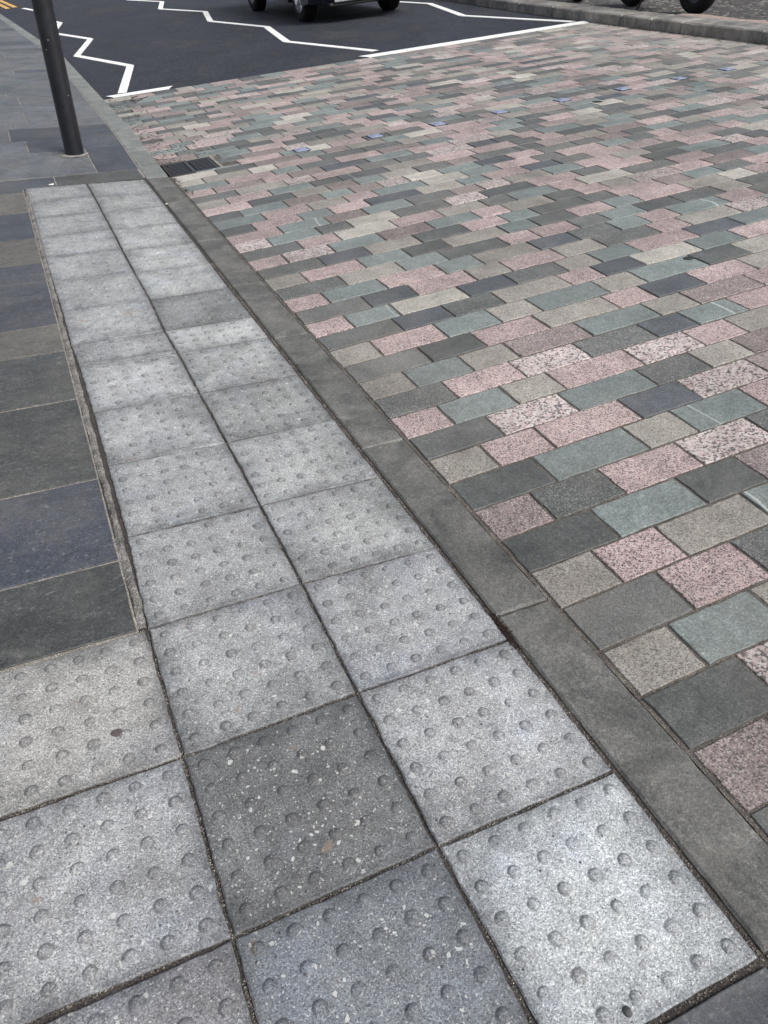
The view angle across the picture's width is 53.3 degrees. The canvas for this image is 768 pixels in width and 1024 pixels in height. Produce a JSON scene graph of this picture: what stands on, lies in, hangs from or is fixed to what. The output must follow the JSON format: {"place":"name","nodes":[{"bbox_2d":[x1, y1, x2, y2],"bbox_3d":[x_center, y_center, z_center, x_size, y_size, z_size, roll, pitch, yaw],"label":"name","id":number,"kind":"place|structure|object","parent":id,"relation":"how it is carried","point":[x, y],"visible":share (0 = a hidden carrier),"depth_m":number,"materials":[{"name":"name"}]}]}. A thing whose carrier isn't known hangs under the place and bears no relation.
{"place":"outdoors","nodes":[
{"label":"outdoors","id":0,"kind":"place"},
{"bbox_2d":[0,0,591,99],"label":"road","id":1,"kind":"structure","parent":0,"point":[154,45],"depth_m":11.80,"materials":[{"name":"grey asphalt"}]},
{"bbox_2d":[0,0,15,8],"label":"yellow road marking","id":2,"kind":"object","parent":1,"relation":"on","point":[6,3],"visible":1,"depth_m":21.84,"materials":[{"name":"paint"}]},
{"bbox_2d":[21,0,588,97],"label":"road marking","id":3,"kind":"object","parent":1,"relation":"on","point":[124,85],"visible":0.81,"depth_m":10.48,"materials":[{"name":"white paint"}]},
{"bbox_2d":[248,0,399,21],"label":"parked car","id":4,"kind":"object","parent":1,"relation":"on","point":[305,10],"visible":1,"depth_m":12.83,"materials":[{"name":"paint"}]},
{"bbox_2d":[492,0,534,11],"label":"kerb stone","id":5,"kind":"object","parent":1,"relation":"on","point":[510,5],"visible":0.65,"depth_m":12.01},
{"bbox_2d":[519,0,573,16],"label":"kerb stone","id":6,"kind":"object","parent":1,"relation":"on","point":[541,7],"visible":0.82,"depth_m":11.37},
{"bbox_2d":[552,3,610,20],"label":"kerb stone","id":7,"kind":"object","parent":1,"relation":"on","point":[575,11],"visible":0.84,"depth_m":10.67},
{"bbox_2d":[587,8,643,25],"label":"kerb stone","id":8,"kind":"object","parent":1,"relation":"on","point":[610,16],"visible":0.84,"depth_m":10.06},
{"bbox_2d":[0,19,767,1023],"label":"pavement","id":9,"kind":"structure","parent":0,"point":[54,531],"depth_m":2.62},
{"bbox_2d":[31,0,87,157],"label":"street pole","id":10,"kind":"object","parent":9,"relation":"on","point":[48,33],"visible":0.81,"depth_m":5.78,"materials":[{"name":"black metal"}]},
{"bbox_2d":[0,16,767,1023],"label":"paving bedding","id":11,"kind":"object","parent":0,"point":[696,998],"visible":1,"depth_m":1.65,"materials":[{"name":"grey concrete"}]},
{"bbox_2d":[12,26,23,29],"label":"kerb stone","id":12,"kind":"object","parent":11,"relation":"on","point":[17,28],"visible":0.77,"depth_m":15.06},
{"bbox_2d":[16,30,29,33],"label":"kerb stone","id":13,"kind":"object","parent":11,"relation":"on","point":[23,31],"visible":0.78,"depth_m":14.46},
{"bbox_2d":[22,34,35,37],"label":"kerb stone","id":14,"kind":"object","parent":11,"relation":"on","point":[29,35],"visible":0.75,"depth_m":13.83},
{"bbox_2d":[28,38,39,42],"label":"kerb stone","id":15,"kind":"object","parent":11,"relation":"on","point":[35,40],"visible":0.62,"depth_m":13.18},
{"bbox_2d":[26,184,92,202],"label":"blister slab","id":16,"kind":"structure","parent":11,"relation":"on","point":[54,193],"depth_m":5.30,"materials":[{"name":"concrete"}]},
{"bbox_2d":[31,197,101,218],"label":"blister slab","id":17,"kind":"structure","parent":11,"relation":"on","point":[69,207],"depth_m":5.00,"materials":[{"name":"concrete"}]},
{"bbox_2d":[65,60,72,67],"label":"kerb stone","id":18,"kind":"object","parent":11,"relation":"on","point":[67,63],"visible":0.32,"depth_m":10.47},
{"bbox_2d":[36,213,110,237],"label":"blister slab","id":19,"kind":"structure","parent":11,"relation":"on","point":[67,225],"depth_m":4.70,"materials":[{"name":"concrete"}]},
{"bbox_2d":[66,68,81,76],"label":"kerb stone","id":20,"kind":"object","parent":11,"relation":"on","point":[72,72],"visible":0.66,"depth_m":9.81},
{"bbox_2d":[69,77,90,86],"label":"kerb stone","id":21,"kind":"object","parent":11,"relation":"on","point":[79,81],"visible":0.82,"depth_m":9.18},
{"bbox_2d":[41,231,121,258],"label":"blister slab","id":22,"kind":"structure","parent":11,"relation":"on","point":[81,244],"depth_m":4.39,"materials":[{"name":"concrete"}]},
{"bbox_2d":[25,191,145,629],"bbox_3d":[-1.561,-0.979,3.648,0.034,0.012,4.680,-15,39,-19],"label":"mortar fillet","id":23,"kind":"object","parent":11,"relation":"on","point":[130,582],"visible":1,"depth_m":2.61,"materials":[{"name":"grey concrete"}]},
{"bbox_2d":[46,252,132,282],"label":"blister slab","id":24,"kind":"structure","parent":11,"relation":"on","point":[69,268],"depth_m":4.10,"materials":[{"name":"concrete"}]},
{"bbox_2d":[77,87,101,99],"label":"kerb stone","id":25,"kind":"object","parent":11,"relation":"on","point":[88,92],"visible":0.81,"depth_m":8.50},
{"bbox_2d":[0,631,180,817],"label":"blister slab","id":26,"kind":"structure","parent":11,"relation":"on","point":[62,717],"depth_m":1.69,"materials":[{"name":"concrete"}]},
{"bbox_2d":[110,728,121,736],"bbox_3d":[-0.584,0.482,1.670,0.025,0.002,0.022,-15,39,-19],"label":"gum spot","id":27,"kind":"object","parent":26,"relation":"on","point":[115,732],"visible":1,"depth_m":1.67,"materials":[{"name":"grey"}]},
{"bbox_2d":[88,99,113,112],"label":"kerb stone","id":28,"kind":"object","parent":11,"relation":"on","point":[100,105],"visible":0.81,"depth_m":7.86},
{"bbox_2d":[54,273,148,311],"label":"blister slab","id":29,"kind":"structure","parent":11,"relation":"on","point":[95,292],"depth_m":3.79,"materials":[{"name":"concrete"}]},
{"bbox_2d":[63,300,162,344],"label":"blister slab","id":30,"kind":"structure","parent":11,"relation":"on","point":[104,323],"depth_m":3.49,"materials":[{"name":"concrete"}]},
{"bbox_2d":[99,112,128,128],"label":"kerb stone","id":31,"kind":"object","parent":11,"relation":"on","point":[112,120],"visible":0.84,"depth_m":7.19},
{"bbox_2d":[0,759,230,1023],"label":"blister slab","id":32,"kind":"structure","parent":11,"relation":"on","point":[105,887],"depth_m":1.39,"materials":[{"name":"concrete"}]},
{"bbox_2d":[87,180,153,196],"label":"blister slab","id":33,"kind":"structure","parent":11,"relation":"on","point":[119,188],"depth_m":5.42,"materials":[{"name":"concrete"}]},
{"bbox_2d":[72,332,176,366],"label":"blister slab","id":34,"kind":"structure","parent":11,"relation":"on","point":[127,348],"depth_m":3.26,"materials":[{"name":"concrete"}]},
{"bbox_2d":[112,128,146,151],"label":"kerb stone","id":35,"kind":"object","parent":11,"relation":"on","point":[129,139],"visible":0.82,"depth_m":6.54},
{"bbox_2d":[95,193,165,213],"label":"blister slab","id":36,"kind":"structure","parent":11,"relation":"on","point":[129,202],"depth_m":5.12,"materials":[{"name":"concrete"}]},
{"bbox_2d":[80,354,197,412],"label":"blister slab","id":37,"kind":"structure","parent":11,"relation":"on","point":[116,385],"depth_m":3.01,"materials":[{"name":"concrete"}]},
{"bbox_2d":[104,208,177,230],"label":"blister slab","id":38,"kind":"structure","parent":11,"relation":"on","point":[138,218],"depth_m":4.82,"materials":[{"name":"concrete"}]},
{"bbox_2d":[128,150,167,178],"bbox_3d":[-1.851,-2.656,6.023,0.162,0.197,0.828,-15,39,-19],"label":"kerb stone","id":39,"kind":"object","parent":11,"relation":"on","point":[146,164],"visible":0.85,"depth_m":5.96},
{"bbox_2d":[47,941,251,1023],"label":"blister slab","id":40,"kind":"structure","parent":11,"relation":"on","point":[205,988],"depth_m":1.25,"materials":[{"name":"concrete"}]},
{"bbox_2d":[113,224,193,251],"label":"blister slab","id":41,"kind":"structure","parent":11,"relation":"on","point":[150,237],"depth_m":4.51,"materials":[{"name":"concrete"}]},
{"bbox_2d":[94,394,224,465],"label":"blister slab","id":42,"kind":"structure","parent":11,"relation":"on","point":[128,434],"depth_m":2.72,"materials":[{"name":"concrete"}]},
{"bbox_2d":[124,243,208,273],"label":"blister slab","id":43,"kind":"structure","parent":11,"relation":"on","point":[158,258],"depth_m":4.22,"materials":[{"name":"concrete"}]},
{"bbox_2d":[147,177,188,202],"bbox_3d":[-1.531,-2.215,5.455,0.160,0.168,0.739,-15,39,-19],"label":"kerb stone","id":44,"kind":"object","parent":11,"relation":"on","point":[167,189],"visible":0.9,"depth_m":5.37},
{"bbox_2d":[136,263,226,299],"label":"blister slab","id":45,"kind":"structure","parent":11,"relation":"on","point":[164,283],"depth_m":3.92,"materials":[{"name":"concrete"}]},
{"bbox_2d":[109,444,258,537],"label":"blister slab","id":46,"kind":"structure","parent":11,"relation":"on","point":[168,491],"depth_m":2.42,"materials":[{"name":"concrete"}]},
{"bbox_2d":[167,201,222,242],"bbox_3d":[-1.197,-1.768,4.853,0.161,0.167,0.894,-15,39,-19],"label":"kerb stone","id":47,"kind":"object","parent":11,"relation":"on","point":[198,226],"visible":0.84,"depth_m":4.76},
{"bbox_2d":[150,288,251,331],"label":"blister slab","id":48,"kind":"structure","parent":11,"relation":"on","point":[198,309],"depth_m":3.62,"materials":[{"name":"concrete"}]},
{"bbox_2d":[128,507,299,628],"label":"blister slab","id":49,"kind":"structure","parent":11,"relation":"on","point":[195,568],"depth_m":2.12,"materials":[{"name":"concrete"}]},
{"bbox_2d":[165,318,267,353],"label":"blister slab","id":50,"kind":"structure","parent":11,"relation":"on","point":[183,340],"depth_m":3.38,"materials":[{"name":"concrete"}]},
{"bbox_2d":[198,239,261,286],"bbox_3d":[-0.854,-1.309,4.234,0.160,0.168,0.784,-15,39,-19],"label":"kerb stone","id":51,"kind":"object","parent":11,"relation":"on","point":[232,266],"visible":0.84,"depth_m":4.14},
{"bbox_2d":[179,338,296,393],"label":"blister slab","id":52,"kind":"structure","parent":11,"relation":"on","point":[232,365],"depth_m":3.14,"materials":[{"name":"concrete"}]},
{"bbox_2d":[150,585,354,755],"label":"blister slab","id":53,"kind":"structure","parent":11,"relation":"on","point":[228,673],"depth_m":1.82,"materials":[{"name":"concrete"}]},
{"bbox_2d":[200,375,332,442],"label":"blister slab","id":54,"kind":"structure","parent":11,"relation":"on","point":[243,412],"depth_m":2.85,"materials":[{"name":"concrete"}]},
{"bbox_2d":[233,282,307,339],"bbox_3d":[-0.550,-0.903,3.686,0.160,0.168,0.699,-15,39,-19],"label":"kerb stone","id":55,"kind":"object","parent":11,"relation":"on","point":[273,315],"visible":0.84,"depth_m":3.60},
{"bbox_2d":[228,420,378,505],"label":"blister slab","id":56,"kind":"structure","parent":11,"relation":"on","point":[293,463],"depth_m":2.55,"materials":[{"name":"concrete"}]},
{"bbox_2d":[184,696,434,936],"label":"blister slab","id":57,"kind":"structure","parent":11,"relation":"on","point":[301,811],"depth_m":1.52,"materials":[{"name":"concrete"}]},
{"bbox_2d":[275,334,403,449],"bbox_3d":[-0.204,-0.441,3.062,0.162,0.167,0.993,-15,39,-19],"label":"kerb stone","id":58,"kind":"object","parent":11,"relation":"on","point":[363,421],"visible":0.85,"depth_m":2.94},
{"bbox_2d":[262,478,434,583],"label":"blister slab","id":59,"kind":"structure","parent":11,"relation":"on","point":[336,531],"depth_m":2.26,"materials":[{"name":"concrete"}]},
{"bbox_2d":[236,849,528,1023],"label":"blister slab","id":60,"kind":"structure","parent":11,"relation":"on","point":[405,943],"depth_m":1.30,"materials":[{"name":"concrete"}]},
{"bbox_2d":[2,259,763,1023],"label":"joint grit","id":61,"kind":"object","parent":11,"relation":"on","point":[388,751],"visible":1,"depth_m":1.57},
{"bbox_2d":[303,548,506,692],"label":"blister slab","id":62,"kind":"structure","parent":11,"relation":"on","point":[389,621],"depth_m":1.96,"materials":[{"name":"concrete"}]},
{"bbox_2d":[362,441,546,616],"bbox_3d":[0.179,0.073,2.370,0.161,0.168,0.886,-15,39,-19],"label":"kerb stone","id":63,"kind":"object","parent":11,"relation":"on","point":[500,583],"visible":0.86,"depth_m":2.25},
{"bbox_2d":[360,642,610,846],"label":"blister slab","id":64,"kind":"structure","parent":11,"relation":"on","point":[472,742],"depth_m":1.66,"materials":[{"name":"concrete"}]},
{"bbox_2d":[483,605,522,649],"bbox_3d":[0.292,0.290,1.938,0.051,0.013,0.207,-15,39,-19],"label":"moss clump","id":65,"kind":"object","parent":11,"relation":"on","point":[503,629],"visible":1,"depth_m":1.93,"materials":[{"name":"plant"}]},
{"bbox_2d":[440,773,757,1023],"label":"blister slab","id":66,"kind":"structure","parent":11,"relation":"on","point":[593,903],"depth_m":1.37,"materials":[{"name":"concrete"}]},
{"bbox_2d":[622,1006,631,1017],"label":"pebble","id":67,"kind":"object","parent":66,"relation":"on","point":[627,1011],"visible":1,"depth_m":1.23,"materials":[{"name":"stone"}]},
{"bbox_2d":[498,600,767,952],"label":"kerb stone","id":68,"kind":"object","parent":11,"relation":"on","point":[721,844],"visible":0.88,"depth_m":1.60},
{"bbox_2d":[104,23,767,844],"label":"sett paving","id":69,"kind":"structure","parent":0,"point":[530,77],"depth_m":3.69,"materials":[{"name":"multicoloured stone"}]},
{"bbox_2d":[161,157,217,180],"bbox_3d":[-1.488,-2.563,5.982,0.393,0.263,0.390,-19,40,-16],"label":"drain grate","id":70,"kind":"object","parent":69,"relation":"in","point":[190,166],"visible":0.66,"depth_m":5.90,"materials":[{"name":"metal"}]},
{"bbox_2d":[209,156,222,166],"bbox_3d":[-1.310,-2.717,5.967,0.029,0.038,0.380,-15,39,-19],"label":"mortar strip","id":71,"kind":"object","parent":69,"relation":"on","point":[212,159],"visible":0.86,"depth_m":5.95,"materials":[{"name":"beige concrete"}]},
{"bbox_2d":[292,147,310,152],"bbox_3d":[-0.650,-2.850,6.016,0.124,0.014,0.121,-19,40,-16],"label":"road stud","id":72,"kind":"object","parent":69,"relation":"on","point":[302,149],"visible":1,"depth_m":6.00,"materials":[{"name":"metal"}]},
{"bbox_2d":[366,133,383,138],"bbox_3d":[-0.071,-3.040,6.183,0.124,0.014,0.121,-19,40,-16],"label":"road stud","id":73,"kind":"object","parent":69,"relation":"on","point":[377,135],"visible":1,"depth_m":6.16,"materials":[{"name":"metal"}]},
{"bbox_2d":[109,22,763,540],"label":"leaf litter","id":74,"kind":"object","parent":69,"relation":"on","point":[259,132],"visible":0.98,"depth_m":6.41,"materials":[{"name":"brown plant"}]},
{"bbox_2d":[428,121,446,126],"bbox_3d":[0.449,-3.219,6.344,0.124,0.014,0.121,-19,40,-16],"label":"road stud","id":75,"kind":"object","parent":69,"relation":"on","point":[440,123],"visible":1,"depth_m":6.32,"materials":[{"name":"metal"}]},
{"bbox_2d":[490,110,508,113],"bbox_3d":[0.983,-3.409,6.516,0.124,0.014,0.121,-19,40,-16],"label":"road stud","id":76,"kind":"object","parent":69,"relation":"on","point":[499,111],"visible":1,"depth_m":6.49,"materials":[{"name":"metal"}]},
{"bbox_2d":[553,98,570,101],"bbox_3d":[1.558,-3.605,6.692,0.124,0.014,0.121,-19,40,-16],"label":"road stud","id":77,"kind":"object","parent":69,"relation":"on","point":[561,100],"visible":1,"depth_m":6.67,"materials":[{"name":"metal"}]},
{"bbox_2d":[613,87,631,90],"bbox_3d":[2.138,-3.795,6.859,0.124,0.014,0.121,-19,40,-16],"label":"road stud","id":78,"kind":"object","parent":69,"relation":"on","point":[622,88],"visible":1,"depth_m":6.83,"materials":[{"name":"metal"}]},
{"bbox_2d":[669,76,688,79],"bbox_3d":[2.708,-3.983,7.024,0.124,0.014,0.121,-19,40,-16],"label":"road stud","id":79,"kind":"object","parent":69,"relation":"on","point":[678,78],"visible":1,"depth_m":7.01,"materials":[{"name":"metal"}]},
{"bbox_2d":[684,256,694,259],"bbox_3d":[1.491,-1.242,3.735,0.066,0.002,0.046,-15,39,-19],"label":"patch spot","id":80,"kind":"object","parent":69,"relation":"on","point":[689,257],"visible":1,"depth_m":3.73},
{"bbox_2d":[680,18,767,43],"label":"kerb stone","id":81,"kind":"object","parent":69,"relation":"on","point":[736,30],"visible":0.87,"depth_m":8.49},
{"bbox_2d":[717,67,734,70],"bbox_3d":[3.217,-4.160,7.183,0.124,0.014,0.121,-19,40,-16],"label":"road stud","id":82,"kind":"object","parent":69,"relation":"on","point":[726,69],"visible":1,"depth_m":7.16,"materials":[{"name":"metal"}]},
{"bbox_2d":[549,0,767,20],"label":"pavement","id":83,"kind":"structure","parent":0,"point":[749,9],"depth_m":10.26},
{"bbox_2d":[448,0,469,3],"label":"kerb stone","id":84,"kind":"object","parent":83,"relation":"on","point":[464,1],"visible":0.25,"depth_m":13.36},
{"bbox_2d":[470,0,492,7],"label":"kerb stone","id":85,"kind":"object","parent":83,"relation":"on","point":[486,3],"visible":0.34,"depth_m":12.70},
{"bbox_2d":[619,11,674,29],"bbox_3d":[3.314,-6.146,9.660,0.398,0.254,0.594,-15,39,-19],"label":"kerb stone","id":86,"kind":"object","parent":83,"relation":"on","point":[641,20],"visible":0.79,"depth_m":9.56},
{"bbox_2d":[621,0,714,13],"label":"motorcycle","id":87,"kind":"object","parent":83,"relation":"on","point":[695,6],"visible":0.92,"depth_m":9.69,"materials":[{"name":"rubber"}]},
{"bbox_2d":[650,15,705,33],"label":"kerb stone","id":88,"kind":"object","parent":83,"relation":"on","point":[670,24],"visible":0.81,"depth_m":9.15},
{"bbox_2d":[677,13,767,23],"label":"edge strip","id":89,"kind":"object","parent":83,"relation":"on","point":[722,17],"visible":0.75,"depth_m":9.04,"materials":[{"name":"pink concrete"}]},
{"bbox_2d":[761,30,767,44],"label":"kerb stone","id":90,"kind":"object","parent":83,"relation":"on","point":[765,39],"visible":0.6,"depth_m":8.02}
]}

